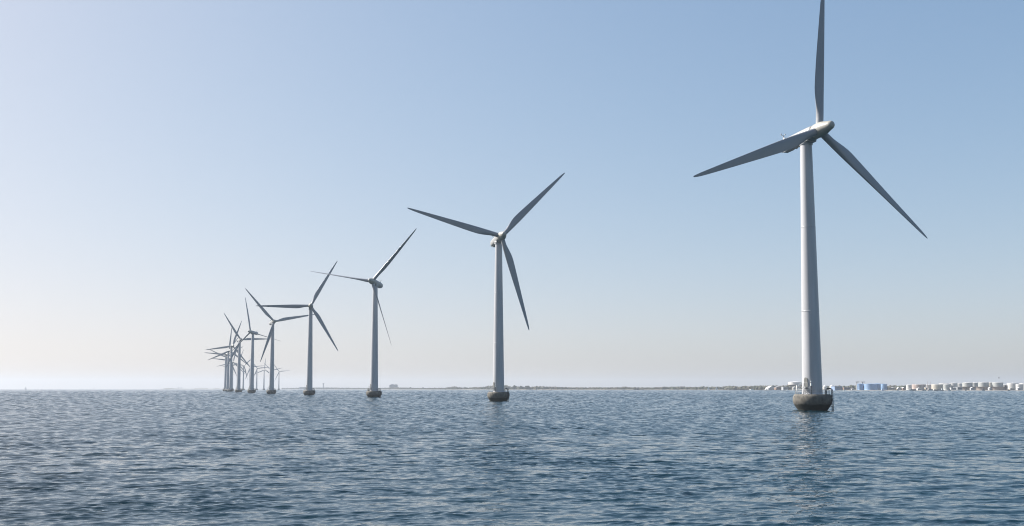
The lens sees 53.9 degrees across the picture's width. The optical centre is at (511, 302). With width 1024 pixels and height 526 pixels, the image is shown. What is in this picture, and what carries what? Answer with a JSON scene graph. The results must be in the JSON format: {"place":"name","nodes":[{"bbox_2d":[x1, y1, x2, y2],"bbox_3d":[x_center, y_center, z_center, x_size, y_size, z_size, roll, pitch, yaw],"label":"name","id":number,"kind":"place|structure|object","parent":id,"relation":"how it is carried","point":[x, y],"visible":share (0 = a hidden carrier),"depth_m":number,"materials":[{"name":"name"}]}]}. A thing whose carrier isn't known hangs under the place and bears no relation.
{"place":"outdoors","nodes":[
{"label":"outdoors","id":0,"kind":"place"},
{"bbox_2d":[164,388,218,388],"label":"island","id":1,"kind":"structure","parent":0,"point":[194,388],"depth_m":6504.67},
{"bbox_2d":[456,389,516,389],"bbox_3d":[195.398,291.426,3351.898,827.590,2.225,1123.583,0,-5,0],"label":"beach","id":2,"kind":"structure","parent":0,"point":[483,389],"depth_m":3688.65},
{"bbox_2d":[0,389,1023,525],"bbox_3d":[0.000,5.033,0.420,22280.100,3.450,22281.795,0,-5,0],"label":"sea","id":3,"kind":"structure","parent":0,"point":[207,457],"depth_m":71.99,"materials":[{"name":"teal liquid"}]},
{"bbox_2d":[204,338,237,390],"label":"wind turbine","id":4,"kind":"object","parent":3,"relation":"in","point":[225,373],"visible":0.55,"depth_m":1741.18,"materials":[{"name":"paint"}]},
{"bbox_2d":[206,321,249,391],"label":"wind turbine","id":5,"kind":"object","parent":3,"relation":"in","point":[230,389],"visible":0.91,"depth_m":1390.04,"materials":[{"name":"paint"}]},
{"bbox_2d":[209,328,246,390],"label":"wind turbine","id":6,"kind":"object","parent":3,"relation":"in","point":[227,380],"visible":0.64,"depth_m":1569.44,"materials":[{"name":"paint"}]},
{"bbox_2d":[220,352,244,388],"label":"wind turbine","id":7,"kind":"object","parent":3,"relation":"in","point":[232,369],"visible":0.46,"depth_m":2263.14,"materials":[{"name":"paint"}]},
{"bbox_2d":[235,359,250,389],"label":"wind turbine","id":8,"kind":"object","parent":3,"relation":"in","point":[243,366],"visible":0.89,"depth_m":2613.81,"materials":[{"name":"paint"}]},
{"bbox_2d":[224,313,265,391],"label":"wind turbine","id":9,"kind":"object","parent":3,"relation":"in","point":[238,347],"visible":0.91,"depth_m":1212.44,"materials":[{"name":"paint"}]},
{"bbox_2d":[245,360,258,385],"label":"wind turbine","id":10,"kind":"object","parent":3,"relation":"in","point":[249,373],"visible":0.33,"depth_m":2790.72,"materials":[{"name":"paint"}]},
{"bbox_2d":[226,298,278,392],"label":"wind turbine","id":11,"kind":"object","parent":3,"relation":"in","point":[251,388],"visible":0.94,"depth_m":1046.85,"materials":[{"name":"paint"}]},
{"bbox_2d":[254,364,268,389],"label":"wind turbine","id":12,"kind":"object","parent":3,"relation":"in","point":[256,374],"visible":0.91,"depth_m":2968.10,"materials":[{"name":"paint"}]},
{"bbox_2d":[258,359,268,389],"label":"wind turbine","id":13,"kind":"object","parent":3,"relation":"in","point":[264,370],"visible":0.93,"depth_m":3147.52,"materials":[{"name":"paint"}]},
{"bbox_2d":[275,366,282,389],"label":"wind turbine","id":14,"kind":"object","parent":3,"relation":"in","point":[278,378],"visible":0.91,"depth_m":3502.45,"materials":[{"name":"paint"}]},
{"bbox_2d":[245,288,314,393],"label":"wind turbine","id":15,"kind":"object","parent":3,"relation":"in","point":[271,390],"visible":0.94,"depth_m":883.38,"materials":[{"name":"paint"}]},
{"bbox_2d":[257,262,337,394],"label":"wind turbine","id":16,"kind":"object","parent":3,"relation":"in","point":[309,390],"visible":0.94,"depth_m":716.27,"materials":[{"name":"paint"}]},
{"bbox_2d":[311,228,416,396],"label":"wind turbine","id":17,"kind":"object","parent":3,"relation":"in","point":[373,390],"visible":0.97,"depth_m":553.30,"materials":[{"name":"paint"}]},
{"bbox_2d":[408,173,564,400],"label":"wind turbine","id":18,"kind":"object","parent":3,"relation":"in","point":[498,390],"visible":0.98,"depth_m":388.82,"materials":[{"name":"paint"}]},
{"bbox_2d":[693,0,927,410],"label":"wind turbine","id":19,"kind":"object","parent":3,"relation":"in","point":[812,396],"visible":0.97,"depth_m":229.46,"materials":[{"name":"white metal"}]},
{"bbox_2d":[0,0,1023,388],"label":"sky","id":20,"kind":"structure","parent":0,"point":[162,162],"materials":[{"name":"blue"}]},
{"bbox_2d":[394,389,855,389],"bbox_3d":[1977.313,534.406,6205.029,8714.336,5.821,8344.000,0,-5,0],"label":"land","id":21,"kind":"structure","parent":0,"point":[539,389],"depth_m":3263.04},
{"bbox_2d":[281,385,905,389],"bbox_3d":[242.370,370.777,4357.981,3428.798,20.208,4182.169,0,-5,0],"label":"wood","id":22,"kind":"object","parent":21,"relation":"on","point":[760,387],"visible":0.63,"depth_m":3128.56,"materials":[{"name":"plant"}]},
{"bbox_2d":[787,381,801,386],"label":"oil tank","id":23,"kind":"object","parent":21,"relation":"on","point":[794,383],"visible":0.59,"depth_m":2535.31,"materials":[{"name":"metal"}]},
{"bbox_2d":[831,386,841,389],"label":"warehouse","id":24,"kind":"structure","parent":21,"relation":"on","point":[836,387],"depth_m":2293.57,"materials":[{"name":"white metal"}]},
{"bbox_2d":[857,383,863,389],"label":"oil tank","id":25,"kind":"object","parent":21,"relation":"on","point":[860,386],"visible":0.99,"depth_m":2213.52,"materials":[{"name":"metal"}]},
{"bbox_2d":[864,383,876,389],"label":"oil tank","id":26,"kind":"object","parent":21,"relation":"on","point":[870,386],"visible":1,"depth_m":2190.23,"materials":[{"name":"metal"}]},
{"bbox_2d":[881,384,886,389],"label":"oil tank","id":27,"kind":"object","parent":21,"relation":"on","point":[884,386],"visible":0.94,"depth_m":2175.99,"materials":[{"name":"metal"}]},
{"bbox_2d":[912,384,925,389],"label":"oil tank","id":28,"kind":"object","parent":21,"relation":"on","point":[915,386],"visible":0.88,"depth_m":2150.76,"materials":[{"name":"metal"}]},
{"bbox_2d":[931,384,942,389],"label":"oil tank","id":29,"kind":"object","parent":21,"relation":"on","point":[936,386],"visible":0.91,"depth_m":2158.58,"materials":[{"name":"metal"}]},
{"bbox_2d":[943,384,950,389],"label":"oil tank","id":30,"kind":"object","parent":21,"relation":"on","point":[946,386],"visible":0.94,"depth_m":2119.28,"materials":[{"name":"metal"}]},
{"bbox_2d":[951,382,957,387],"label":"oil tank","id":31,"kind":"object","parent":21,"relation":"on","point":[953,384],"visible":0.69,"depth_m":2213.24,"materials":[{"name":"metal"}]},
{"bbox_2d":[962,382,975,389],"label":"oil tank","id":32,"kind":"object","parent":21,"relation":"on","point":[967,385],"visible":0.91,"depth_m":2147.42,"materials":[{"name":"metal"}]},
{"bbox_2d":[976,382,988,389],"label":"oil tank","id":33,"kind":"object","parent":21,"relation":"on","point":[984,385],"visible":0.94,"depth_m":2101.30,"materials":[{"name":"metal"}]},
{"bbox_2d":[991,382,1004,389],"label":"oil tank","id":34,"kind":"object","parent":21,"relation":"on","point":[997,385],"visible":0.94,"depth_m":2088.84,"materials":[{"name":"metal"}]},
{"bbox_2d":[1007,383,1017,389],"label":"oil tank","id":35,"kind":"object","parent":21,"relation":"on","point":[1011,385],"visible":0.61,"depth_m":2119.05,"materials":[{"name":"metal"}]},
{"bbox_2d":[859,390,1023,390],"bbox_3d":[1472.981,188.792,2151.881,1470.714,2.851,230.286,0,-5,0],"label":"quay","id":36,"kind":"structure","parent":0,"point":[951,390],"depth_m":2075.52,"materials":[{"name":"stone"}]}
]}

